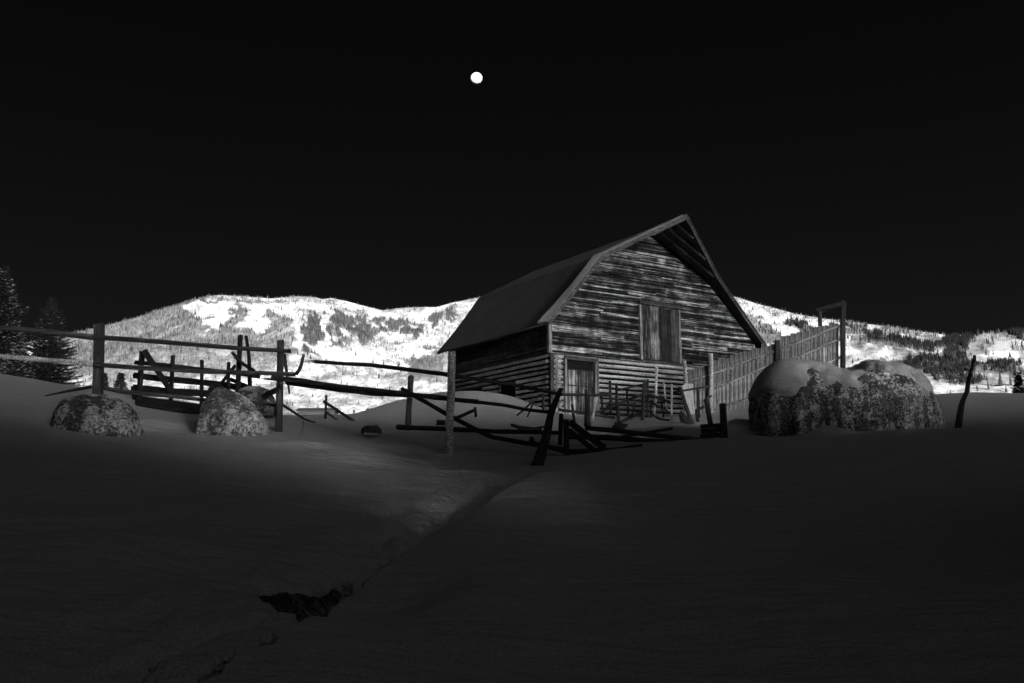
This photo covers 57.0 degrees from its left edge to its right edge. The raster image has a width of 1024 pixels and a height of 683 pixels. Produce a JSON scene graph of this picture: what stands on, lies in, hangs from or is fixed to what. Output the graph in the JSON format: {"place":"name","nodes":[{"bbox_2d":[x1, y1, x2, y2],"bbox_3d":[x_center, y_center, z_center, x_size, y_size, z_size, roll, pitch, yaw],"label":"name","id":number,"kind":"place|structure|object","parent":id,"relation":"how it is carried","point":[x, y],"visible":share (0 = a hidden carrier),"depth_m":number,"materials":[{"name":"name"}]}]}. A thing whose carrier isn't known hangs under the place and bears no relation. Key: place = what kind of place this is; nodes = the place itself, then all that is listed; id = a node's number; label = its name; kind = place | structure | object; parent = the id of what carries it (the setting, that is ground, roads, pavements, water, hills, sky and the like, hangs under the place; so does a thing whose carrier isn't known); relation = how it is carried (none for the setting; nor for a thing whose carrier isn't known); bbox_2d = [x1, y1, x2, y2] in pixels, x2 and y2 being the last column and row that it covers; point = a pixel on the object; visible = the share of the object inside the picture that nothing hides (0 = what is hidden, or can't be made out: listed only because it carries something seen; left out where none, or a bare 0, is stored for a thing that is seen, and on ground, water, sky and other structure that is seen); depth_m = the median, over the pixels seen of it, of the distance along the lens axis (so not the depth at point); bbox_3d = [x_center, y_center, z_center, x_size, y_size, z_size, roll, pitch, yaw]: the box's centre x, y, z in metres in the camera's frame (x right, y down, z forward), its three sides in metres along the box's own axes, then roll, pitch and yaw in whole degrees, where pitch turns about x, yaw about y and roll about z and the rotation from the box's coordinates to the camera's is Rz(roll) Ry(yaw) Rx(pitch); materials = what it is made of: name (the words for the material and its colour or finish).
{"place":"outdoors","nodes":[
{"label":"outdoors","id":0,"kind":"place"},
{"bbox_2d":[471,72,481,83],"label":"moon","id":1,"kind":"object","parent":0,"point":[476,77],"visible":1,"depth_m":25405.00,"materials":[{"name":"white"}]},
{"bbox_2d":[0,374,1023,682],"bbox_3d":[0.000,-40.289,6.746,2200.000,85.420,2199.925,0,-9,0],"label":"snow ground","id":2,"kind":"structure","parent":0,"point":[168,546],"depth_m":8.40,"materials":[{"name":"white snow"}]},
{"bbox_2d":[0,266,31,373],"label":"spruce tree","id":3,"kind":"object","parent":2,"relation":"on","point":[6,337],"visible":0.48,"depth_m":36.67,"materials":[{"name":"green plant"}]},
{"bbox_2d":[0,341,42,379],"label":"spruce tree","id":4,"kind":"object","parent":2,"relation":"on","point":[18,368],"visible":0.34,"depth_m":33.17,"materials":[{"name":"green plant"}]},
{"bbox_2d":[22,297,84,385],"bbox_3d":[-16.927,0.327,34.309,2.728,3.990,2.920,4,-10,-23],"label":"spruce tree","id":5,"kind":"object","parent":2,"relation":"on","point":[51,346],"visible":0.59,"depth_m":34.24,"materials":[{"name":"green plant"}]},
{"bbox_2d":[50,394,144,436],"bbox_3d":[-8.498,1.632,19.383,1.800,1.134,1.631,0,-9,0],"label":"boulder","id":6,"kind":"object","parent":2,"relation":"on","point":[103,415],"visible":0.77,"depth_m":18.86,"materials":[{"name":"stone"}]},
{"bbox_2d":[104,373,108,386],"bbox_3d":[-16.592,1.880,38.218,0.659,1.248,0.696,5,-11,-27],"label":"spruce tree","id":7,"kind":"object","parent":2,"relation":"on","point":[106,379],"visible":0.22,"depth_m":38.24,"materials":[{"name":"plant"}]},
{"bbox_2d":[113,372,128,389],"bbox_3d":[-15.475,1.830,37.186,0.802,1.223,0.832,0,-9,0],"label":"spruce tree","id":8,"kind":"object","parent":2,"relation":"on","point":[119,382],"visible":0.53,"depth_m":37.19,"materials":[{"name":"plant"}]},
{"bbox_2d":[135,399,199,413],"bbox_3d":[-9.058,1.778,25.048,1.938,0.228,0.170,8,-9,1],"label":"fallen log","id":9,"kind":"object","parent":2,"relation":"on","point":[145,404],"visible":0.89,"depth_m":24.98,"materials":[{"name":"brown wood"}]},
{"bbox_2d":[130,334,259,408],"bbox_3d":[-8.641,0.897,25.632,3.819,2.077,1.198,0,-9,0],"label":"corral fence","id":10,"kind":"object","parent":2,"relation":"on","point":[140,376],"visible":0.7,"depth_m":25.62,"materials":[{"name":"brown wood"}]},
{"bbox_2d":[231,351,254,370],"bbox_3d":[-7.112,0.547,24.847,0.798,0.150,0.089,39,-7,6],"label":"broken branch","id":11,"kind":"object","parent":10,"relation":"attached to","point":[237,358],"visible":0.95,"depth_m":24.81,"materials":[{"name":"grey wood"}]},
{"bbox_2d":[198,660,230,682],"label":"creek bed","id":12,"kind":"object","parent":2,"relation":"on","point":[218,669],"visible":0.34,"depth_m":4.45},
{"bbox_2d":[206,383,223,398],"bbox_3d":[-7.065,1.296,22.561,0.493,0.624,0.640,0,-9,0],"label":"boulder","id":13,"kind":"object","parent":2,"relation":"on","point":[212,387],"visible":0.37,"depth_m":22.44,"materials":[{"name":"grey stone"}]},
{"bbox_2d":[220,364,236,383],"bbox_3d":[-7.500,0.873,24.896,0.093,0.627,0.088,35,-8,6],"label":"fallen pole","id":14,"kind":"object","parent":2,"relation":"on","point":[226,376],"visible":0.8,"depth_m":24.86,"materials":[{"name":"grey wood"}]},
{"bbox_2d":[193,387,270,435],"bbox_3d":[-6.008,1.661,20.282,1.658,1.368,1.549,0,-9,0],"label":"boulder","id":15,"kind":"object","parent":2,"relation":"on","point":[225,412],"visible":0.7,"depth_m":19.77,"materials":[{"name":"stone"}]},
{"bbox_2d":[238,386,275,418],"bbox_3d":[-6.605,1.547,24.292,1.062,0.804,1.236,0,-9,0],"label":"boulder","id":16,"kind":"object","parent":2,"relation":"on","point":[253,393],"visible":0.5,"depth_m":23.94,"materials":[{"name":"stone"}]},
{"bbox_2d":[0,322,556,453],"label":"rail fence","id":17,"kind":"object","parent":2,"relation":"on","point":[98,337],"visible":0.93,"depth_m":21.62,"materials":[{"name":"grey wood"}]},
{"bbox_2d":[261,387,275,398],"bbox_3d":[-5.947,1.261,23.310,0.549,0.152,0.051,-27,-8,-4],"label":"broken board","id":18,"kind":"object","parent":17,"relation":"attached to","point":[271,392],"visible":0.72,"depth_m":23.28,"materials":[{"name":"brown wood"}]},
{"bbox_2d":[284,353,289,393],"bbox_3d":[-5.474,0.780,22.882,0.098,0.999,0.032,-10,-9,-2],"label":"broken board","id":19,"kind":"object","parent":17,"relation":"hanging from","point":[286,366],"visible":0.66,"depth_m":22.89,"materials":[{"name":"grey wood"}]},
{"bbox_2d":[294,354,304,375],"bbox_3d":[-5.034,0.557,22.413,0.130,0.532,0.098,20,-9,3],"label":"broken branch","id":20,"kind":"object","parent":17,"relation":"attached to","point":[297,372],"visible":1,"depth_m":22.37,"materials":[{"name":"grey wood"}]},
{"bbox_2d":[283,404,315,422],"bbox_3d":[-5.329,1.798,23.424,0.997,0.119,0.077,28,-8,4],"label":"fallen pole","id":21,"kind":"object","parent":2,"relation":"on","point":[293,411],"visible":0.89,"depth_m":23.40,"materials":[{"name":"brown wood"}]},
{"bbox_2d":[257,583,351,621],"bbox_3d":[-1.563,2.263,6.952,1.124,1.166,3.677,0,-9,0],"label":"creek bed","id":22,"kind":"object","parent":2,"relation":"on","point":[301,607],"visible":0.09,"depth_m":7.66,"materials":[{"name":"black soil"}]},
{"bbox_2d":[296,408,339,414],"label":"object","id":23,"kind":"structure","parent":2,"relation":"on","point":[312,411],"depth_m":420.81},
{"bbox_2d":[323,395,355,420],"bbox_3d":[-5.439,2.152,29.906,1.134,0.949,0.374,0,-9,0],"label":"broken fence","id":24,"kind":"object","parent":2,"relation":"on","point":[325,402],"visible":0.91,"depth_m":29.82,"materials":[{"name":"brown wood"}]},
{"bbox_2d":[341,405,363,413],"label":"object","id":25,"kind":"structure","parent":2,"relation":"on","point":[353,409],"depth_m":430.89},
{"bbox_2d":[340,407,369,409],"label":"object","id":26,"kind":"structure","parent":2,"relation":"on","point":[364,408],"depth_m":521.23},
{"bbox_2d":[361,423,381,434],"bbox_3d":[-3.275,2.036,21.968,0.481,0.270,0.505,0,-9,0],"label":"boulder","id":27,"kind":"object","parent":2,"relation":"on","point":[371,429],"visible":1,"depth_m":21.79,"materials":[{"name":"grey stone"}]},
{"bbox_2d":[405,374,413,430],"bbox_3d":[-2.895,1.811,26.564,0.235,1.761,0.172,0,-9,0],"label":"fence post","id":28,"kind":"object","parent":2,"relation":"on","point":[408,416],"visible":0.74,"depth_m":26.51,"materials":[{"name":"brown wood"}]},
{"bbox_2d":[436,420,445,424],"bbox_3d":[-1.889,2.149,24.987,0.256,0.148,0.140,0,-9,0],"label":"fallen log","id":29,"kind":"object","parent":2,"relation":"on","point":[440,422],"visible":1,"depth_m":24.92,"materials":[{"name":"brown wood"}]},
{"bbox_2d":[456,408,476,417],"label":"fallen pole","id":30,"kind":"object","parent":2,"relation":"on","point":[466,413],"visible":0.81,"depth_m":23.99,"materials":[{"name":"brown wood"}]},
{"bbox_2d":[395,424,557,434],"bbox_3d":[-1.006,2.206,23.508,0.294,0.157,6.569,14,-12,-38],"label":"fallen log","id":31,"kind":"object","parent":2,"relation":"on","point":[443,428],"visible":0.82,"depth_m":23.74,"materials":[{"name":"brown wood"}]},
{"bbox_2d":[401,387,563,447],"bbox_3d":[-0.749,1.707,19.559,4.162,0.370,0.146,18,-10,31],"label":"fallen pole","id":32,"kind":"object","parent":2,"relation":"on","point":[472,427],"visible":0.74,"depth_m":19.52,"materials":[{"name":"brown wood"}]},
{"bbox_2d":[516,393,541,415],"bbox_3d":[0.616,2.230,33.286,1.202,0.079,0.078,-40,-7,-6],"label":"fallen pole","id":33,"kind":"object","parent":2,"relation":"on","point":[529,404],"visible":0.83,"depth_m":33.26,"materials":[{"name":"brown wood"}]},
{"bbox_2d":[542,393,544,409],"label":"stake","id":34,"kind":"object","parent":2,"relation":"on","point":[543,401],"visible":0.87,"depth_m":33.07,"materials":[{"name":"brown wood"}]},
{"bbox_2d":[531,388,562,465],"bbox_3d":[0.692,1.594,17.577,0.213,1.773,0.152,18,-36,3],"label":"leaning post","id":35,"kind":"object","parent":2,"relation":"on","point":[540,454],"visible":0.97,"depth_m":17.39,"materials":[{"name":"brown wood"}]},
{"bbox_2d":[571,404,575,421],"bbox_3d":[2.009,2.383,30.828,0.096,0.705,0.093,-7,-9,-1],"label":"stake","id":36,"kind":"object","parent":2,"relation":"on","point":[573,414],"visible":0.72,"depth_m":30.80,"materials":[{"name":"grey wood"}]},
{"bbox_2d":[561,393,610,396],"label":"fallen pole","id":37,"kind":"object","parent":2,"relation":"on","point":[582,394],"visible":0.85,"depth_m":30.59,"materials":[{"name":"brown wood"}]},
{"bbox_2d":[558,408,614,418],"bbox_3d":[2.391,2.312,30.231,1.833,0.096,0.098,8,-9,1],"label":"fallen pole","id":38,"kind":"object","parent":2,"relation":"on","point":[581,412],"visible":0.86,"depth_m":30.20,"materials":[{"name":"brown wood"}]},
{"bbox_2d":[590,406,615,412],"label":"fallen pole","id":39,"kind":"object","parent":38,"relation":"on","point":[606,409],"visible":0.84,"depth_m":30.22,"materials":[{"name":"grey wood"}]},
{"bbox_2d":[584,389,590,425],"bbox_3d":[2.147,1.912,27.052,0.203,1.096,0.193,-2,-9,0],"label":"split post","id":40,"kind":"object","parent":2,"relation":"on","point":[587,419],"visible":0.95,"depth_m":26.98,"materials":[{"name":"grey wood"}]},
{"bbox_2d":[591,397,597,424],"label":"split post","id":41,"kind":"object","parent":2,"relation":"on","point":[595,400],"visible":0.92,"depth_m":27.41,"materials":[{"name":"grey wood"}]},
{"bbox_2d":[437,214,766,416],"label":"barn","id":42,"kind":"structure","parent":2,"relation":"on","point":[636,308],"depth_m":41.99,"materials":[{"name":"grey wood"}]},
{"bbox_2d":[466,385,484,391],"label":"window","id":43,"kind":"structure","parent":42,"relation":"in","point":[477,388],"depth_m":43.77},
{"bbox_2d":[499,381,517,397],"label":"window","id":44,"kind":"structure","parent":42,"relation":"in","point":[506,390],"depth_m":41.43,"materials":[{"name":"black glass"}]},
{"bbox_2d":[567,369,593,414],"bbox_3d":[2.857,2.356,39.480,1.466,2.360,0.072,6,-11,-32],"label":"door","id":45,"kind":"structure","parent":42,"relation":"in","point":[577,380],"depth_m":39.50,"materials":[{"name":"grey wood"}]},
{"bbox_2d":[642,305,678,361],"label":"hay door","id":46,"kind":"structure","parent":42,"relation":"in","point":[659,325],"depth_m":42.31,"materials":[{"name":"grey wood"}]},
{"bbox_2d":[600,392,603,417],"bbox_3d":[2.953,2.082,30.880,0.083,0.858,0.081,-5,-9,-1],"label":"stake","id":47,"kind":"object","parent":2,"relation":"on","point":[601,400],"visible":0.72,"depth_m":30.86,"materials":[{"name":"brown wood"}]},
{"bbox_2d":[609,381,611,413],"bbox_3d":[3.354,1.903,32.124,0.103,1.143,0.099,0,-9,0],"label":"stake","id":48,"kind":"object","parent":2,"relation":"on","point":[610,398],"visible":0.79,"depth_m":32.10,"materials":[{"name":"grey wood"}]},
{"bbox_2d":[528,413,704,455],"bbox_3d":[2.336,2.008,19.645,4.605,0.981,1.914,3,-10,-16],"label":"broken fence","id":49,"kind":"object","parent":2,"relation":"on","point":[582,436],"visible":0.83,"depth_m":19.28,"materials":[{"name":"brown wood"}]},
{"bbox_2d":[615,383,620,421],"bbox_3d":[3.386,2.081,30.064,0.158,1.512,0.131,-3,-9,-1],"label":"leaning post","id":50,"kind":"object","parent":2,"relation":"on","point":[617,404],"visible":0.83,"depth_m":30.04,"materials":[{"name":"grey wood"}]},
{"bbox_2d":[606,393,641,407],"bbox_3d":[3.649,1.930,30.599,1.276,0.096,0.090,-19,-9,-3],"label":"fallen pole","id":51,"kind":"object","parent":2,"relation":"on","point":[625,400],"visible":0.87,"depth_m":30.57,"materials":[{"name":"grey wood"}]},
{"bbox_2d":[626,390,629,416],"bbox_3d":[3.793,2.049,30.883,0.076,0.913,0.072,-3,-9,-1],"label":"stake","id":52,"kind":"object","parent":2,"relation":"on","point":[628,414],"visible":0.84,"depth_m":30.85,"materials":[{"name":"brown wood"}]},
{"bbox_2d":[621,412,640,422],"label":"fallen pole","id":53,"kind":"object","parent":2,"relation":"on","point":[631,417],"visible":0.77,"depth_m":30.47,"materials":[{"name":"grey wood"}]},
{"bbox_2d":[640,380,646,420],"bbox_3d":[4.206,1.872,30.105,0.140,1.312,0.134,5,-9,1],"label":"corral post","id":54,"kind":"object","parent":2,"relation":"on","point":[643,402],"visible":1,"depth_m":30.05,"materials":[{"name":"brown wood"}]},
{"bbox_2d":[618,384,642,390],"bbox_3d":[3.850,1.472,30.370,0.920,0.074,0.072,-13,-9,-2],"label":"fence rail","id":55,"kind":"object","parent":54,"relation":"attached to","point":[629,387],"visible":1,"depth_m":30.34,"materials":[{"name":"grey wood"}]},
{"bbox_2d":[622,427,672,436],"bbox_3d":[3.232,2.169,22.450,1.219,0.076,0.074,-9,-9,-2],"label":"fallen pole","id":56,"kind":"object","parent":2,"relation":"on","point":[662,430],"visible":0.61,"depth_m":22.43,"materials":[{"name":"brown wood"}]},
{"bbox_2d":[646,379,648,417],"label":"corral post","id":57,"kind":"object","parent":2,"relation":"on","point":[647,402],"visible":0.87,"depth_m":31.08,"materials":[{"name":"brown wood"}]},
{"bbox_2d":[653,367,657,417],"bbox_3d":[4.749,1.677,31.148,0.121,1.696,0.100,4,-9,1],"label":"stake","id":58,"kind":"object","parent":2,"relation":"on","point":[656,387],"visible":0.84,"depth_m":31.14,"materials":[{"name":"grey wood"}]},
{"bbox_2d":[646,408,669,420],"bbox_3d":[4.706,2.422,30.517,0.840,0.186,0.077,25,-9,4],"label":"fallen pole","id":59,"kind":"object","parent":2,"relation":"on","point":[654,415],"visible":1,"depth_m":30.48,"materials":[{"name":"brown wood"}]},
{"bbox_2d":[647,392,670,403],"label":"fallen pole","id":60,"kind":"object","parent":2,"relation":"on","point":[659,398],"visible":0.96,"depth_m":30.58,"materials":[{"name":"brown wood"}]},
{"bbox_2d":[650,401,670,414],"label":"fallen pole","id":61,"kind":"object","parent":2,"relation":"on","point":[660,407],"visible":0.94,"depth_m":30.53,"materials":[{"name":"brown wood"}]},
{"bbox_2d":[663,382,667,409],"bbox_3d":[5.032,1.782,30.927,0.060,0.921,0.060,-5,-9,-1],"label":"stake","id":62,"kind":"object","parent":2,"relation":"on","point":[665,394],"visible":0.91,"depth_m":30.92,"materials":[{"name":"grey wood"}]},
{"bbox_2d":[671,384,672,421],"bbox_3d":[5.102,1.952,30.087,0.071,1.206,0.069,2,-9,0],"label":"stake","id":63,"kind":"object","parent":2,"relation":"on","point":[672,402],"visible":1,"depth_m":30.06,"materials":[{"name":"grey wood"}]},
{"bbox_2d":[679,411,691,423],"bbox_3d":[5.449,2.403,29.538,0.476,0.455,0.577,0,-9,0],"label":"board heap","id":64,"kind":"object","parent":2,"relation":"on","point":[684,418],"visible":1,"depth_m":29.28,"materials":[{"name":"grey wood"}]},
{"bbox_2d":[683,361,687,383],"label":"leaning post","id":65,"kind":"object","parent":2,"relation":"on","point":[685,372],"visible":0.45,"depth_m":31.21,"materials":[{"name":"grey wood"}]},
{"bbox_2d":[678,386,694,423],"bbox_3d":[5.566,2.075,30.073,0.160,1.346,0.149,-17,-9,-3],"label":"leaning post","id":66,"kind":"object","parent":2,"relation":"on","point":[687,410],"visible":0.93,"depth_m":30.03,"materials":[{"name":"grey wood"}]},
{"bbox_2d":[680,383,694,413],"bbox_3d":[5.705,1.855,30.401,0.464,1.023,0.061,-10,-9,-2],"label":"wide plank","id":67,"kind":"object","parent":2,"relation":"on","point":[689,398],"visible":0.69,"depth_m":30.38,"materials":[{"name":"grey wood"}]},
{"bbox_2d":[673,385,709,392],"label":"fallen pole","id":68,"kind":"object","parent":2,"relation":"on","point":[695,388],"visible":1,"depth_m":30.34,"materials":[{"name":"grey wood"}]},
{"bbox_2d":[691,405,703,414],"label":"fallen pole","id":69,"kind":"object","parent":2,"relation":"on","point":[699,408],"visible":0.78,"depth_m":30.52,"materials":[{"name":"grey wood"}]},
{"bbox_2d":[695,412,699,421],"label":"stake","id":70,"kind":"object","parent":2,"relation":"on","point":[696,416],"visible":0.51,"depth_m":30.77,"materials":[{"name":"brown wood"}]},
{"bbox_2d":[696,389,699,417],"bbox_3d":[6.109,2.022,30.888,0.099,0.964,0.095,-1,-9,0],"label":"stake","id":71,"kind":"object","parent":2,"relation":"on","point":[698,399],"visible":0.84,"depth_m":30.86,"materials":[{"name":"grey wood"}]},
{"bbox_2d":[704,399,712,423],"bbox_3d":[5.749,2.079,27.531,0.159,0.825,0.162,-7,-9,-1],"label":"corral post","id":72,"kind":"object","parent":2,"relation":"on","point":[708,411],"visible":0.9,"depth_m":27.48,"materials":[{"name":"grey wood"}]},
{"bbox_2d":[700,403,727,438],"bbox_3d":[4.558,1.934,21.558,0.688,1.017,0.487,0,-9,0],"label":"broken fence","id":73,"kind":"object","parent":2,"relation":"on","point":[715,428],"visible":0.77,"depth_m":21.41,"materials":[{"name":"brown wood"}]},
{"bbox_2d":[683,322,839,415],"bbox_3d":[9.660,1.191,35.719,6.983,4.231,0.390,3,-10,-17],"label":"board fence","id":74,"kind":"object","parent":2,"relation":"on","point":[730,380],"visible":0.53,"depth_m":35.55,"materials":[{"name":"grey wood"}]},
{"bbox_2d":[815,300,845,368],"bbox_3d":[12.540,0.278,36.833,1.190,3.762,0.310,-5,-11,27],"label":"gate frame","id":75,"kind":"object","parent":2,"relation":"on","point":[841,305],"visible":0.71,"depth_m":36.79,"materials":[{"name":"grey wood"}]},
{"bbox_2d":[748,358,945,436],"bbox_3d":[7.819,1.705,22.644,4.655,2.585,2.665,0,-9,0],"label":"boulder","id":76,"kind":"object","parent":2,"relation":"on","point":[787,397],"visible":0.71,"depth_m":21.77,"materials":[{"name":"grey stone"}]},
{"bbox_2d":[954,355,975,427],"bbox_3d":[10.875,1.256,22.606,0.193,1.960,0.147,16,-9,3],"label":"fence post","id":77,"kind":"object","parent":2,"relation":"on","point":[959,418],"visible":0.88,"depth_m":22.54,"materials":[{"name":"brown wood"}]},
{"bbox_2d":[1010,375,1023,392],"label":"spruce tree","id":78,"kind":"object","parent":2,"relation":"on","point":[1018,383],"visible":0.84,"depth_m":42.19,"materials":[{"name":"plant"}]},
{"bbox_2d":[0,0,1023,343],"label":"sky","id":79,"kind":"structure","parent":0,"point":[868,155],"materials":[{"name":"black"}]},
{"bbox_2d":[24,295,1023,414],"bbox_3d":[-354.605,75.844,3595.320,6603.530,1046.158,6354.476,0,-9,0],"label":"mountain","id":80,"kind":"structure","parent":0,"point":[855,351],"depth_m":2360.21,"materials":[{"name":"white snow"}]},
{"bbox_2d":[26,293,1023,414],"bbox_3d":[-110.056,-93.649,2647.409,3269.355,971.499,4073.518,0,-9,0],"label":"forest","id":81,"kind":"object","parent":80,"relation":"on","point":[951,343],"visible":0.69,"depth_m":2567.54,"materials":[{"name":"grey plant"}]},
{"bbox_2d":[998,370,1003,385],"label":"conifer tree","id":82,"kind":"object","parent":80,"relation":"on","point":[1000,380],"visible":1,"depth_m":891.51,"materials":[{"name":"plant"}]},
{"bbox_2d":[510,423,543,429],"bbox_3d":[0.420,2.307,25.011,0.929,0.319,0.615,0,-9,0],"label":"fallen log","id":83,"kind":"object","parent":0,"point":[518,427],"visible":0.73,"depth_m":24.88,"materials":[{"name":"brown wood"}]},
{"bbox_2d":[612,421,627,428],"bbox_3d":[3.333,2.580,29.071,0.449,0.271,0.428,0,-9,0],"label":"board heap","id":84,"kind":"object","parent":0,"point":[619,424],"visible":0.97,"depth_m":28.89,"materials":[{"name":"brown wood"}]}
]}

